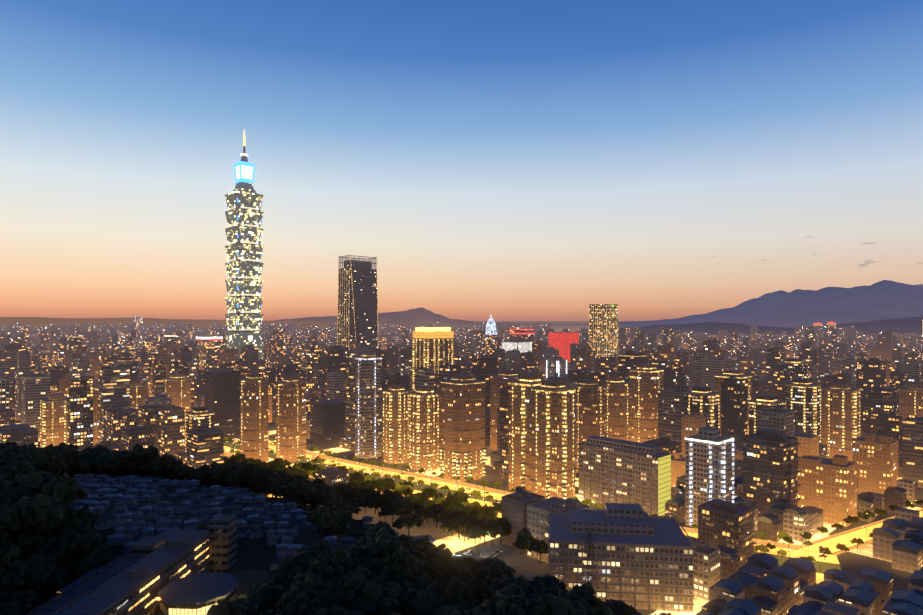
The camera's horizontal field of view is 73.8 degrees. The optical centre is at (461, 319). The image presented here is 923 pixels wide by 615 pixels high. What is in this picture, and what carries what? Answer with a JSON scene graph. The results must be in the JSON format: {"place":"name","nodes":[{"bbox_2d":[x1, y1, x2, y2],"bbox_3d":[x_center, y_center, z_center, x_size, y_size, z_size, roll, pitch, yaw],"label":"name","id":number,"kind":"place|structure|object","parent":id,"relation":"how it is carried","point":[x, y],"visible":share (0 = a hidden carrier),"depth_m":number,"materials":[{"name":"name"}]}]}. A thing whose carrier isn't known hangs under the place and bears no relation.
{"place":"outdoors","nodes":[
{"label":"outdoors","id":0,"kind":"place"},
{"bbox_2d":[0,317,336,327],"bbox_3d":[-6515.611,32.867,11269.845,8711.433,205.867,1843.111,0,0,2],"label":"hills","id":1,"kind":"structure","parent":0,"point":[38,321],"depth_m":11659.17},
{"bbox_2d":[0,470,383,612],"bbox_3d":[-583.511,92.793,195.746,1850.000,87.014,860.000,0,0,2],"label":"hill","id":2,"kind":"structure","parent":0,"point":[256,554],"depth_m":309.15,"materials":[{"name":"green plant"}]},
{"bbox_2d":[0,545,19,566],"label":"tree","id":3,"kind":"object","parent":2,"relation":"on","point":[12,553],"visible":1,"depth_m":241.62,"materials":[{"name":"green plant"}]},
{"bbox_2d":[1,445,21,456],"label":"tree","id":4,"kind":"object","parent":2,"relation":"on","point":[11,449],"visible":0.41,"depth_m":393.93,"materials":[{"name":"green plant"}]},
{"bbox_2d":[0,506,33,541],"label":"tree","id":5,"kind":"object","parent":2,"relation":"on","point":[9,520],"visible":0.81,"depth_m":255.72,"materials":[{"name":"green plant"}]},
{"bbox_2d":[0,459,37,479],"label":"tree","id":6,"kind":"object","parent":2,"relation":"on","point":[10,471],"visible":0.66,"depth_m":321.29,"materials":[{"name":"green plant"}]},
{"bbox_2d":[5,454,32,464],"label":"tree","id":7,"kind":"object","parent":2,"relation":"on","point":[18,458],"visible":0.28,"depth_m":360.19,"materials":[{"name":"green plant"}]},
{"bbox_2d":[0,482,38,500],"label":"tree","id":8,"kind":"object","parent":2,"relation":"on","point":[12,493],"visible":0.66,"depth_m":276.36,"materials":[{"name":"green plant"}]},
{"bbox_2d":[0,475,43,494],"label":"tree","id":9,"kind":"object","parent":2,"relation":"on","point":[36,484],"visible":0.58,"depth_m":284.66,"materials":[{"name":"green plant"}]},
{"bbox_2d":[12,493,65,533],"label":"tree","id":10,"kind":"object","parent":2,"relation":"on","point":[41,508],"visible":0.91,"depth_m":263.13,"materials":[{"name":"green plant"}]},
{"bbox_2d":[22,471,57,485],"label":"tree","id":11,"kind":"object","parent":2,"relation":"on","point":[47,477],"visible":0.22,"depth_m":294.98,"materials":[{"name":"green plant"}]},
{"bbox_2d":[30,450,61,471],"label":"tree","id":12,"kind":"object","parent":2,"relation":"on","point":[46,461],"visible":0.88,"depth_m":356.69,"materials":[{"name":"green plant"}]},
{"bbox_2d":[41,451,66,472],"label":"tree","id":13,"kind":"object","parent":2,"relation":"on","point":[61,463],"visible":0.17,"depth_m":367.90,"materials":[{"name":"green plant"}]},
{"bbox_2d":[40,472,88,500],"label":"tree","id":14,"kind":"object","parent":2,"relation":"on","point":[65,484],"visible":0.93,"depth_m":280.53,"materials":[{"name":"green plant"}]},
{"bbox_2d":[58,447,87,472],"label":"tree","id":15,"kind":"object","parent":2,"relation":"on","point":[70,455],"visible":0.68,"depth_m":399.99,"materials":[{"name":"green plant"}]},
{"bbox_2d":[54,506,99,533],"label":"tree","id":16,"kind":"object","parent":2,"relation":"on","point":[75,519],"visible":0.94,"depth_m":276.61,"materials":[{"name":"green plant"}]},
{"bbox_2d":[89,445,110,470],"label":"tree","id":17,"kind":"object","parent":2,"relation":"on","point":[100,449],"visible":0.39,"depth_m":426.44,"materials":[{"name":"green plant"}]},
{"bbox_2d":[109,449,143,473],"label":"tree","id":18,"kind":"object","parent":2,"relation":"on","point":[125,455],"visible":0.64,"depth_m":412.28,"materials":[{"name":"green plant"}]},
{"bbox_2d":[130,443,159,475],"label":"tree","id":19,"kind":"object","parent":2,"relation":"on","point":[150,452],"visible":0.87,"depth_m":419.34,"materials":[{"name":"green plant"}]},
{"bbox_2d":[26,515,272,614],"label":"building","id":20,"kind":"structure","parent":2,"relation":"on","point":[170,561],"depth_m":238.01,"materials":[{"name":"grey concrete"}]},
{"bbox_2d":[156,457,182,479],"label":"tree","id":21,"kind":"object","parent":2,"relation":"on","point":[173,463],"visible":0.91,"depth_m":423.25,"materials":[{"name":"green plant"}]},
{"bbox_2d":[174,464,191,478],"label":"tree","id":22,"kind":"object","parent":2,"relation":"on","point":[184,469],"visible":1,"depth_m":418.67,"materials":[{"name":"green plant"}]},
{"bbox_2d":[208,464,234,486],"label":"tree","id":23,"kind":"object","parent":2,"relation":"on","point":[220,469],"visible":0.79,"depth_m":420.35,"materials":[{"name":"green plant"}]},
{"bbox_2d":[206,597,259,614],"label":"tree","id":24,"kind":"object","parent":2,"relation":"on","point":[243,609],"visible":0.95,"depth_m":194.37,"materials":[{"name":"green plant"}]},
{"bbox_2d":[68,473,398,569],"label":"cemetery","id":25,"kind":"structure","parent":2,"relation":"on","point":[121,494],"depth_m":342.32,"materials":[{"name":"grey stone"}]},
{"bbox_2d":[234,463,254,487],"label":"tree","id":26,"kind":"object","parent":2,"relation":"on","point":[243,471],"visible":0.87,"depth_m":420.99,"materials":[{"name":"green plant"}]},
{"bbox_2d":[248,467,271,492],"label":"tree","id":27,"kind":"object","parent":2,"relation":"on","point":[262,475],"visible":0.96,"depth_m":413.24,"materials":[{"name":"green plant"}]},
{"bbox_2d":[236,583,284,613],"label":"tree","id":28,"kind":"object","parent":2,"relation":"on","point":[264,593],"visible":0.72,"depth_m":223.44,"materials":[{"name":"green plant"}]},
{"bbox_2d":[265,477,286,498],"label":"tree","id":29,"kind":"object","parent":2,"relation":"on","point":[273,484],"visible":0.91,"depth_m":410.41,"materials":[{"name":"green plant"}]},
{"bbox_2d":[271,564,296,585],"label":"tree","id":30,"kind":"object","parent":2,"relation":"on","point":[283,577],"visible":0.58,"depth_m":244.36,"materials":[{"name":"green plant"}]},
{"bbox_2d":[271,554,303,575],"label":"tree","id":31,"kind":"object","parent":2,"relation":"on","point":[290,562],"visible":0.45,"depth_m":251.92,"materials":[{"name":"green plant"}]},
{"bbox_2d":[279,481,302,501],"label":"tree","id":32,"kind":"object","parent":2,"relation":"on","point":[289,489],"visible":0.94,"depth_m":390.18,"materials":[{"name":"green plant"}]},
{"bbox_2d":[287,563,306,579],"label":"tree","id":33,"kind":"object","parent":2,"relation":"on","point":[299,569],"visible":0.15,"depth_m":247.60,"materials":[{"name":"green plant"}]},
{"bbox_2d":[286,480,313,507],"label":"tree","id":34,"kind":"object","parent":2,"relation":"on","point":[307,489],"visible":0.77,"depth_m":392.67,"materials":[{"name":"green plant"}]},
{"bbox_2d":[280,598,321,614],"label":"tree","id":35,"kind":"object","parent":2,"relation":"on","point":[297,609],"visible":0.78,"depth_m":196.19,"materials":[{"name":"green plant"}]},
{"bbox_2d":[278,572,329,603],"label":"tree","id":36,"kind":"object","parent":2,"relation":"on","point":[298,577],"visible":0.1,"depth_m":218.51,"materials":[{"name":"green plant"}]},
{"bbox_2d":[281,577,330,608],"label":"tree","id":37,"kind":"object","parent":2,"relation":"on","point":[305,589],"visible":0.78,"depth_m":204.20,"materials":[{"name":"green plant"}]},
{"bbox_2d":[286,541,334,566],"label":"tree","id":38,"kind":"object","parent":2,"relation":"on","point":[305,555],"visible":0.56,"depth_m":258.46,"materials":[{"name":"green plant"}]},
{"bbox_2d":[305,489,326,506],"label":"tree","id":39,"kind":"object","parent":2,"relation":"on","point":[316,496],"visible":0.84,"depth_m":404.22,"materials":[{"name":"green plant"}]},
{"bbox_2d":[306,506,334,537],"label":"tree","id":40,"kind":"object","parent":2,"relation":"on","point":[324,516],"visible":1,"depth_m":312.66,"materials":[{"name":"green plant"}]},
{"bbox_2d":[320,491,337,503],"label":"tree","id":41,"kind":"object","parent":2,"relation":"on","point":[330,496],"visible":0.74,"depth_m":404.42,"materials":[{"name":"green plant"}]},
{"bbox_2d":[308,548,354,578],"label":"tree","id":42,"kind":"object","parent":2,"relation":"on","point":[337,563],"visible":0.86,"depth_m":228.19,"materials":[{"name":"green plant"}]},
{"bbox_2d":[323,498,345,510],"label":"tree","id":43,"kind":"object","parent":2,"relation":"on","point":[337,503],"visible":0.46,"depth_m":374.88,"materials":[{"name":"green plant"}]},
{"bbox_2d":[336,508,350,534],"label":"tree","id":44,"kind":"object","parent":2,"relation":"on","point":[343,512],"visible":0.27,"depth_m":347.64,"materials":[{"name":"green plant"}]},
{"bbox_2d":[347,503,361,521],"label":"tree","id":45,"kind":"object","parent":2,"relation":"on","point":[355,508],"visible":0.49,"depth_m":405.93,"materials":[{"name":"green plant"}]},
{"bbox_2d":[340,564,372,579],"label":"tree","id":46,"kind":"object","parent":2,"relation":"on","point":[359,568],"visible":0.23,"depth_m":225.30,"materials":[{"name":"green plant"}]},
{"bbox_2d":[333,573,384,609],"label":"tree","id":47,"kind":"object","parent":2,"relation":"on","point":[350,585],"visible":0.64,"depth_m":210.11,"materials":[{"name":"green plant"}]},
{"bbox_2d":[349,536,376,558],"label":"tree","id":48,"kind":"object","parent":2,"relation":"on","point":[365,540],"visible":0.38,"depth_m":271.55,"materials":[{"name":"green plant"}]},
{"bbox_2d":[363,522,397,537],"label":"tree","id":49,"kind":"object","parent":2,"relation":"on","point":[373,531],"visible":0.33,"depth_m":313.35,"materials":[{"name":"green plant"}]},
{"bbox_2d":[357,577,408,614],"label":"tree","id":50,"kind":"object","parent":2,"relation":"on","point":[390,596],"visible":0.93,"depth_m":206.82,"materials":[{"name":"green plant"}]},
{"bbox_2d":[362,528,417,559],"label":"tree","id":51,"kind":"object","parent":2,"relation":"on","point":[384,544],"visible":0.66,"depth_m":245.62,"materials":[{"name":"green plant"}]},
{"bbox_2d":[380,547,433,578],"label":"tree","id":52,"kind":"object","parent":2,"relation":"on","point":[401,558],"visible":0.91,"depth_m":231.56,"materials":[{"name":"green plant"}]},
{"bbox_2d":[395,588,445,614],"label":"tree","id":53,"kind":"object","parent":2,"relation":"on","point":[414,605],"visible":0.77,"depth_m":208.58,"materials":[{"name":"green plant"}]},
{"bbox_2d":[417,535,452,558],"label":"tree","id":54,"kind":"object","parent":2,"relation":"on","point":[425,543],"visible":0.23,"depth_m":255.21,"materials":[{"name":"green plant"}]},
{"bbox_2d":[424,548,457,574],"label":"tree","id":55,"kind":"object","parent":2,"relation":"on","point":[435,556],"visible":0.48,"depth_m":242.91,"materials":[{"name":"green plant"}]},
{"bbox_2d":[427,599,475,614],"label":"tree","id":56,"kind":"object","parent":2,"relation":"on","point":[464,604],"visible":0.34,"depth_m":208.37,"materials":[{"name":"green plant"}]},
{"bbox_2d":[434,604,470,614],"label":"tree","id":57,"kind":"object","parent":2,"relation":"on","point":[449,610],"visible":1,"depth_m":198.21,"materials":[{"name":"green plant"}]},
{"bbox_2d":[443,575,473,604],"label":"tree","id":58,"kind":"object","parent":2,"relation":"on","point":[455,589],"visible":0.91,"depth_m":212.65,"materials":[{"name":"green plant"}]},
{"bbox_2d":[443,562,474,582],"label":"tree","id":59,"kind":"object","parent":2,"relation":"on","point":[462,570],"visible":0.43,"depth_m":239.59,"materials":[{"name":"green plant"}]},
{"bbox_2d":[453,556,478,569],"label":"tree","id":60,"kind":"object","parent":2,"relation":"on","point":[473,564],"visible":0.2,"depth_m":297.40,"materials":[{"name":"green plant"}]},
{"bbox_2d":[445,577,494,600],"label":"tree","id":61,"kind":"object","parent":2,"relation":"on","point":[484,592],"visible":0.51,"depth_m":229.47,"materials":[{"name":"green plant"}]},
{"bbox_2d":[472,566,505,579],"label":"tree","id":62,"kind":"object","parent":2,"relation":"on","point":[495,574],"visible":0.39,"depth_m":272.58,"materials":[{"name":"green plant"}]},
{"bbox_2d":[471,592,520,614],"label":"tree","id":63,"kind":"object","parent":2,"relation":"on","point":[499,604],"visible":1,"depth_m":193.78,"materials":[{"name":"green plant"}]},
{"bbox_2d":[483,574,508,585],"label":"tree","id":64,"kind":"object","parent":2,"relation":"on","point":[489,580],"visible":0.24,"depth_m":258.10,"materials":[{"name":"green plant"}]},
{"bbox_2d":[491,577,522,591],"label":"tree","id":65,"kind":"object","parent":2,"relation":"on","point":[510,580],"visible":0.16,"depth_m":243.59,"materials":[{"name":"green plant"}]},
{"bbox_2d":[490,583,526,601],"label":"tree","id":66,"kind":"object","parent":2,"relation":"on","point":[509,588],"visible":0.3,"depth_m":217.50,"materials":[{"name":"green plant"}]},
{"bbox_2d":[517,575,535,593],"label":"tree","id":67,"kind":"object","parent":2,"relation":"on","point":[527,586],"visible":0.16,"depth_m":256.98,"materials":[{"name":"green plant"}]},
{"bbox_2d":[535,584,559,596],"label":"tree","id":68,"kind":"object","parent":2,"relation":"on","point":[555,590],"visible":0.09,"depth_m":248.97,"materials":[{"name":"green plant"}]},
{"bbox_2d":[528,596,588,614],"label":"tree","id":69,"kind":"object","parent":2,"relation":"on","point":[564,605],"visible":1,"depth_m":195.57,"materials":[{"name":"green plant"}]},
{"bbox_2d":[558,582,605,610],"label":"tree","id":70,"kind":"object","parent":2,"relation":"on","point":[585,596],"visible":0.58,"depth_m":230.31,"materials":[{"name":"green plant"}]},
{"bbox_2d":[586,605,615,614],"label":"tree","id":71,"kind":"object","parent":2,"relation":"on","point":[595,610],"visible":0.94,"depth_m":202.68,"materials":[{"name":"green plant"}]},
{"bbox_2d":[603,599,636,614],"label":"tree","id":72,"kind":"object","parent":2,"relation":"on","point":[621,607],"visible":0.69,"depth_m":244.72,"materials":[{"name":"green plant"}]},
{"bbox_2d":[0,0,922,320],"label":"sky","id":73,"kind":"structure","parent":0,"point":[501,160],"materials":[{"name":"blue"}]},
{"bbox_2d":[15,321,922,614],"bbox_3d":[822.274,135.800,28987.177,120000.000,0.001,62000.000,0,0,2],"label":"ground","id":74,"kind":"structure","parent":0,"point":[857,561],"depth_m":387.30,"materials":[{"name":"asphalt"}]},
{"bbox_2d":[225,131,263,359],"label":"skyscraper","id":75,"kind":"structure","parent":74,"relation":"on","point":[244,250],"depth_m":1192.85,"materials":[{"name":"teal glass"}]},
{"bbox_2d":[359,486,376,496],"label":"tree","id":76,"kind":"object","parent":74,"relation":"on","point":[365,491],"visible":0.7,"depth_m":449.41,"materials":[{"name":"green plant"}]},
{"bbox_2d":[337,255,399,370],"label":"skyscraper","id":77,"kind":"structure","parent":74,"relation":"on","point":[357,320],"depth_m":1317.61,"materials":[{"name":"grey glass"}]},
{"bbox_2d":[364,491,382,513],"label":"tree","id":78,"kind":"object","parent":74,"relation":"on","point":[374,498],"visible":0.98,"depth_m":428.71,"materials":[{"name":"green plant"}]},
{"bbox_2d":[381,489,397,501],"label":"tree","id":79,"kind":"object","parent":74,"relation":"on","point":[388,492],"visible":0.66,"depth_m":430.24,"materials":[{"name":"green plant"}]},
{"bbox_2d":[380,501,404,523],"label":"tree","id":80,"kind":"object","parent":74,"relation":"on","point":[391,507],"visible":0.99,"depth_m":406.52,"materials":[{"name":"green plant"}]},
{"bbox_2d":[392,497,412,513],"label":"tree","id":81,"kind":"object","parent":74,"relation":"on","point":[404,503],"visible":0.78,"depth_m":410.94,"materials":[{"name":"green plant"}]},
{"bbox_2d":[391,513,422,535],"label":"tree","id":82,"kind":"object","parent":74,"relation":"on","point":[412,520],"visible":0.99,"depth_m":375.94,"materials":[{"name":"green plant"}]},
{"bbox_2d":[410,503,424,513],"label":"tree","id":83,"kind":"object","parent":74,"relation":"on","point":[416,508],"visible":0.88,"depth_m":413.02,"materials":[{"name":"green plant"}]},
{"bbox_2d":[273,307,588,325],"bbox_3d":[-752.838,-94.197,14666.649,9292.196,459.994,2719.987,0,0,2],"label":"mountain","id":84,"kind":"structure","parent":74,"relation":"on","point":[424,316],"depth_m":15249.27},
{"bbox_2d":[425,504,446,527],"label":"tree","id":85,"kind":"object","parent":74,"relation":"on","point":[432,510],"visible":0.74,"depth_m":397.57,"materials":[{"name":"green plant"}]},
{"bbox_2d":[434,509,456,531],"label":"tree","id":86,"kind":"object","parent":74,"relation":"on","point":[443,515],"visible":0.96,"depth_m":391.35,"materials":[{"name":"green plant"}]},
{"bbox_2d":[413,534,503,560],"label":"car park","id":87,"kind":"structure","parent":74,"relation":"on","point":[477,553],"depth_m":357.42,"materials":[{"name":"grey asphalt"}]},
{"bbox_2d":[0,322,922,562],"bbox_3d":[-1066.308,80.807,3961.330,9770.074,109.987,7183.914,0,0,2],"label":"city","id":88,"kind":"object","parent":74,"relation":"on","point":[321,361],"visible":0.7,"depth_m":868.42,"materials":[{"name":"grey concrete"}]},
{"bbox_2d":[454,522,468,540],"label":"tree","id":89,"kind":"object","parent":74,"relation":"on","point":[461,528],"visible":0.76,"depth_m":372.19,"materials":[{"name":"green plant"}]},
{"bbox_2d":[455,514,479,539],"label":"tree","id":90,"kind":"object","parent":74,"relation":"on","point":[469,519],"visible":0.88,"depth_m":376.51,"materials":[{"name":"green plant"}]},
{"bbox_2d":[14,304,922,611],"bbox_3d":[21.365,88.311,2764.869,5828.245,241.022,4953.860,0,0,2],"label":"buildings","id":91,"kind":"structure","parent":74,"relation":"on","point":[594,434],"depth_m":526.28,"materials":[{"name":"beige stone"}]},
{"bbox_2d":[467,525,480,543],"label":"tree","id":92,"kind":"object","parent":74,"relation":"on","point":[473,533],"visible":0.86,"depth_m":367.57,"materials":[{"name":"green plant"}]},
{"bbox_2d":[477,522,490,543],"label":"tree","id":93,"kind":"object","parent":74,"relation":"on","point":[482,532],"visible":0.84,"depth_m":368.08,"materials":[{"name":"green plant"}]},
{"bbox_2d":[485,526,497,545],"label":"tree","id":94,"kind":"object","parent":74,"relation":"on","point":[492,531],"visible":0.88,"depth_m":366.64,"materials":[{"name":"green plant"}]},
{"bbox_2d":[477,558,515,576],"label":"tree","id":95,"kind":"object","parent":74,"relation":"on","point":[494,563],"visible":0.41,"depth_m":296.48,"materials":[{"name":"green plant"}]},
{"bbox_2d":[488,517,511,543],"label":"tree","id":96,"kind":"object","parent":74,"relation":"on","point":[504,527],"visible":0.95,"depth_m":368.45,"materials":[{"name":"green plant"}]},
{"bbox_2d":[512,539,528,553],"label":"tree","id":97,"kind":"object","parent":74,"relation":"on","point":[518,545],"visible":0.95,"depth_m":353.18,"materials":[{"name":"green plant"}]},
{"bbox_2d":[519,528,533,543],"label":"tree","id":98,"kind":"object","parent":74,"relation":"on","point":[526,535],"visible":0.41,"depth_m":352.41,"materials":[{"name":"green plant"}]},
{"bbox_2d":[529,539,547,563],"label":"tree","id":99,"kind":"object","parent":74,"relation":"on","point":[541,545],"visible":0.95,"depth_m":340.55,"materials":[{"name":"green plant"}]},
{"bbox_2d":[531,575,566,589],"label":"tree","id":100,"kind":"object","parent":74,"relation":"on","point":[548,580],"visible":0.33,"depth_m":287.25,"materials":[{"name":"green plant"}]},
{"bbox_2d":[576,531,601,598],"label":"pylon","id":101,"kind":"object","parent":74,"relation":"on","point":[588,552],"visible":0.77,"depth_m":268.82,"materials":[{"name":"grey metal"}]},
{"bbox_2d":[0,539,595,614],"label":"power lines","id":102,"kind":"object","parent":101,"relation":"attached to","point":[309,582],"visible":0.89,"depth_m":187.77,"materials":[{"name":"black"}]},
{"bbox_2d":[618,280,922,327],"bbox_3d":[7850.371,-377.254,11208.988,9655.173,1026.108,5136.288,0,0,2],"label":"mountain","id":103,"kind":"structure","parent":74,"relation":"on","point":[884,299],"depth_m":12478.04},
{"bbox_2d":[665,475,922,614],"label":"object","id":104,"kind":"structure","parent":74,"relation":"on","point":[761,584],"depth_m":293.25,"materials":[{"name":"concrete"}]},
{"bbox_2d":[843,515,860,527],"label":"tree","id":105,"kind":"object","parent":74,"relation":"on","point":[851,519],"visible":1,"depth_m":398.59,"materials":[{"name":"green plant"}]},
{"bbox_2d":[858,510,874,523],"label":"tree","id":106,"kind":"object","parent":74,"relation":"on","point":[870,514],"visible":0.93,"depth_m":407.33,"materials":[{"name":"green plant"}]},
{"bbox_2d":[185,423,922,583],"bbox_3d":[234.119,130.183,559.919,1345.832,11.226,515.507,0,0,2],"label":"roads","id":107,"kind":"structure","parent":0,"point":[831,561],"depth_m":459.72,"materials":[{"name":"asphalt"}]},
{"bbox_2d":[576,316,922,335],"bbox_3d":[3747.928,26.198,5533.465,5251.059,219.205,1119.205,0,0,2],"label":"hills","id":108,"kind":"structure","parent":0,"point":[908,325],"depth_m":5821.76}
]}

